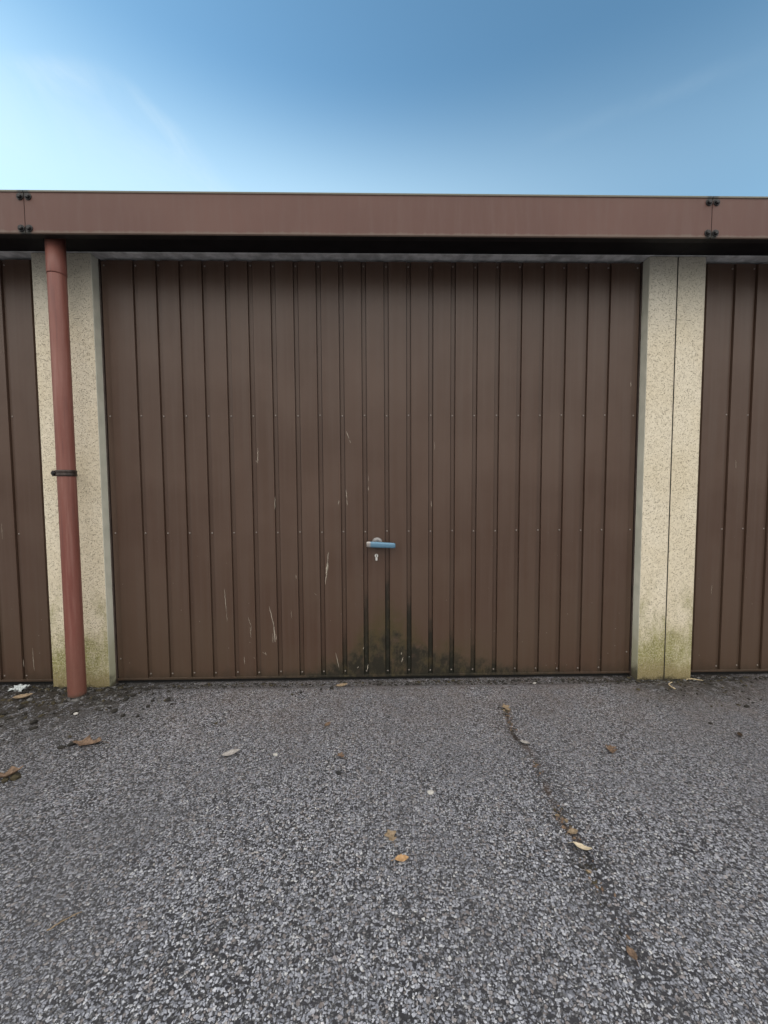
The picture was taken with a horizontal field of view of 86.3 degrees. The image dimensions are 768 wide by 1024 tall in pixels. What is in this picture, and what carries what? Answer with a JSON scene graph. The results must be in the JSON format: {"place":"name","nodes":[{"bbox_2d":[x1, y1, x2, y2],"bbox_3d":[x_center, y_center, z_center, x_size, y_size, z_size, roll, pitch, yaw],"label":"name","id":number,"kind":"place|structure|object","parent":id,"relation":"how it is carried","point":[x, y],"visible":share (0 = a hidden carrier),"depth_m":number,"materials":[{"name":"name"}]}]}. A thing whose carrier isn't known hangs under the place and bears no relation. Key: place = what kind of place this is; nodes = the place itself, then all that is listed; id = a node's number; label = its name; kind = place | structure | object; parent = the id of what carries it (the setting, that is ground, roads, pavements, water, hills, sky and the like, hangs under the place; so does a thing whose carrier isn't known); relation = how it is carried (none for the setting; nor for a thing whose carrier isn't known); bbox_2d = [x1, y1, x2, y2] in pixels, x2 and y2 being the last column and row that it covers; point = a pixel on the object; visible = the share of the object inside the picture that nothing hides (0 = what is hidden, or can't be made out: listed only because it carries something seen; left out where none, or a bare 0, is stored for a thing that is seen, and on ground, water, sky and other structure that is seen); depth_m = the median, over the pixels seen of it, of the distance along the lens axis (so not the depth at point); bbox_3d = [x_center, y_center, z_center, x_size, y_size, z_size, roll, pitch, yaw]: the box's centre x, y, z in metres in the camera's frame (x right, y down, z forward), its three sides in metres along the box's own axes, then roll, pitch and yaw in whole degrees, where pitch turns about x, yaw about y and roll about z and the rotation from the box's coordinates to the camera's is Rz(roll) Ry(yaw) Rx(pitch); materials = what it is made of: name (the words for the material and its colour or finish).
{"place":"outdoors","nodes":[
{"label":"outdoors","id":0,"kind":"place"},
{"bbox_2d":[0,673,767,1023],"bbox_3d":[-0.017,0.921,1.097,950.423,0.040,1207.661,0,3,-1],"label":"ground","id":1,"kind":"structure","parent":0,"point":[180,865],"depth_m":1.08,"materials":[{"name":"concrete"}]},
{"bbox_2d":[0,765,23,777],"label":"dry leaf","id":2,"kind":"object","parent":1,"relation":"on","point":[12,770],"visible":1,"depth_m":1.39,"materials":[{"name":"brown plant"}]},
{"bbox_2d":[7,684,29,691],"bbox_3d":[-1.801,0.867,2.015,0.076,0.029,0.063,0,3,-1],"label":"paper scrap","id":3,"kind":"object","parent":1,"relation":"on","point":[20,687],"visible":0.96,"depth_m":2.02,"materials":[{"name":"white paper"}]},
{"bbox_2d":[13,693,32,698],"bbox_3d":[-1.687,0.858,1.898,0.098,0.017,0.040,-2,3,-21],"label":"dry leaf","id":4,"kind":"object","parent":1,"relation":"on","point":[20,696],"visible":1,"depth_m":1.91,"materials":[{"name":"beige plant"}]},
{"bbox_2d":[0,190,66,687],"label":"garage","id":5,"kind":"structure","parent":1,"relation":"on","point":[32,643],"depth_m":2.04,"materials":[{"name":"paint"}]},
{"bbox_2d":[0,260,52,684],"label":"door","id":6,"kind":"structure","parent":5,"relation":"in","point":[25,628],"depth_m":2.05,"materials":[{"name":"brown paint"}]},
{"bbox_2d":[47,911,81,930],"bbox_3d":[-0.715,0.913,0.917,0.062,0.004,0.012,-3,4,-38],"label":"twig","id":7,"kind":"object","parent":1,"relation":"on","point":[62,920],"visible":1,"depth_m":0.92,"materials":[{"name":"beige wood"}]},
{"bbox_2d":[73,735,107,745],"bbox_3d":[-1.113,0.873,1.548,0.120,0.019,0.070,1,3,20],"label":"dry leaf","id":8,"kind":"object","parent":1,"relation":"on","point":[87,740],"visible":1,"depth_m":1.56,"materials":[{"name":"brown plant"}]},
{"bbox_2d":[217,749,239,756],"bbox_3d":[-0.564,0.873,1.482,0.082,0.017,0.032,-1,3,-16],"label":"dry leaf","id":9,"kind":"object","parent":1,"relation":"on","point":[230,752],"visible":1,"depth_m":1.49,"materials":[{"name":"white plant"}]},
{"bbox_2d":[334,683,347,686],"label":"dry leaf","id":10,"kind":"object","parent":1,"relation":"on","point":[341,684],"visible":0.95,"depth_m":2.05,"materials":[{"name":"brown plant"}]},
{"bbox_2d":[23,190,712,687],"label":"garage","id":11,"kind":"structure","parent":1,"relation":"on","point":[357,436],"depth_m":2.07,"materials":[{"name":"paint"}]},
{"bbox_2d":[44,239,86,697],"bbox_3d":[-1.498,-0.174,1.917,0.098,2.133,0.170,-3,4,-41],"label":"downpipe","id":12,"kind":"object","parent":11,"relation":"attached to","point":[65,472],"visible":0.97,"depth_m":1.86,"materials":[{"name":"red plastic"}]},
{"bbox_2d":[101,260,639,682],"bbox_3d":[-0.043,-0.167,2.075,2.684,2.146,0.078,0,3,-1],"label":"door","id":13,"kind":"structure","parent":11,"relation":"in","point":[322,470],"depth_m":2.08,"materials":[{"name":"brown paint"}]},
{"bbox_2d":[0,676,767,783],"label":"soil crumbs","id":14,"kind":"object","parent":1,"relation":"on","point":[15,776],"visible":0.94,"depth_m":2.02,"materials":[{"name":"black soil"}]},
{"bbox_2d":[384,829,396,845],"bbox_3d":[0.019,0.897,1.131,0.038,0.010,0.041,1,3,20],"label":"dry leaf","id":15,"kind":"object","parent":1,"relation":"on","point":[389,834],"visible":1,"depth_m":1.14,"materials":[{"name":"beige plant"}]},
{"bbox_2d":[391,854,408,861],"bbox_3d":[0.041,0.902,1.065,0.047,0.008,0.023,-1,3,-6],"label":"dry leaf","id":16,"kind":"object","parent":1,"relation":"on","point":[401,857],"visible":1,"depth_m":1.07,"materials":[{"name":"orange plant"}]},
{"bbox_2d":[502,703,510,713],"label":"dry leaf","id":17,"kind":"object","parent":1,"relation":"on","point":[505,706],"visible":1,"depth_m":1.80,"materials":[{"name":"beige plant"}]},
{"bbox_2d":[498,707,630,944],"bbox_3d":[0.520,0.887,1.338,0.064,0.011,0.951,0,3,0],"label":"crack","id":18,"kind":"object","parent":1,"relation":"on","point":[585,864],"visible":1,"depth_m":1.15,"materials":[{"name":"black asphalt"}]},
{"bbox_2d":[565,828,577,834],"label":"dry leaf","id":19,"kind":"object","parent":1,"relation":"on","point":[573,831],"visible":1,"depth_m":1.14,"materials":[{"name":"beige plant"}]},
{"bbox_2d":[568,841,591,849],"bbox_3d":[0.521,0.890,1.093,0.061,0.016,0.017,2,4,34],"label":"dry leaf","id":20,"kind":"object","parent":1,"relation":"on","point":[581,846],"visible":1,"depth_m":1.09,"materials":[{"name":"beige plant"}]},
{"bbox_2d":[606,745,616,753],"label":"dry leaf","id":21,"kind":"object","parent":1,"relation":"on","point":[611,749],"visible":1,"depth_m":1.50,"materials":[{"name":"brown plant"}]},
{"bbox_2d":[626,945,638,965],"bbox_3d":[0.511,0.911,0.841,0.018,0.008,0.034,-1,3,-11],"label":"dry leaf","id":22,"kind":"object","parent":1,"relation":"on","point":[631,952],"visible":1,"depth_m":0.84,"materials":[{"name":"brown plant"}]},
{"bbox_2d":[663,196,767,679],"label":"garage","id":23,"kind":"structure","parent":1,"relation":"on","point":[716,618],"depth_m":2.10,"materials":[{"name":"paint"}]},
{"bbox_2d":[690,264,767,674],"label":"door","id":24,"kind":"structure","parent":23,"relation":"in","point":[730,620],"depth_m":2.12,"materials":[{"name":"brown paint"}]},
{"bbox_2d":[0,0,767,195],"label":"sky","id":25,"kind":"structure","parent":0,"point":[549,97],"materials":[{"name":"blue"}]}
]}

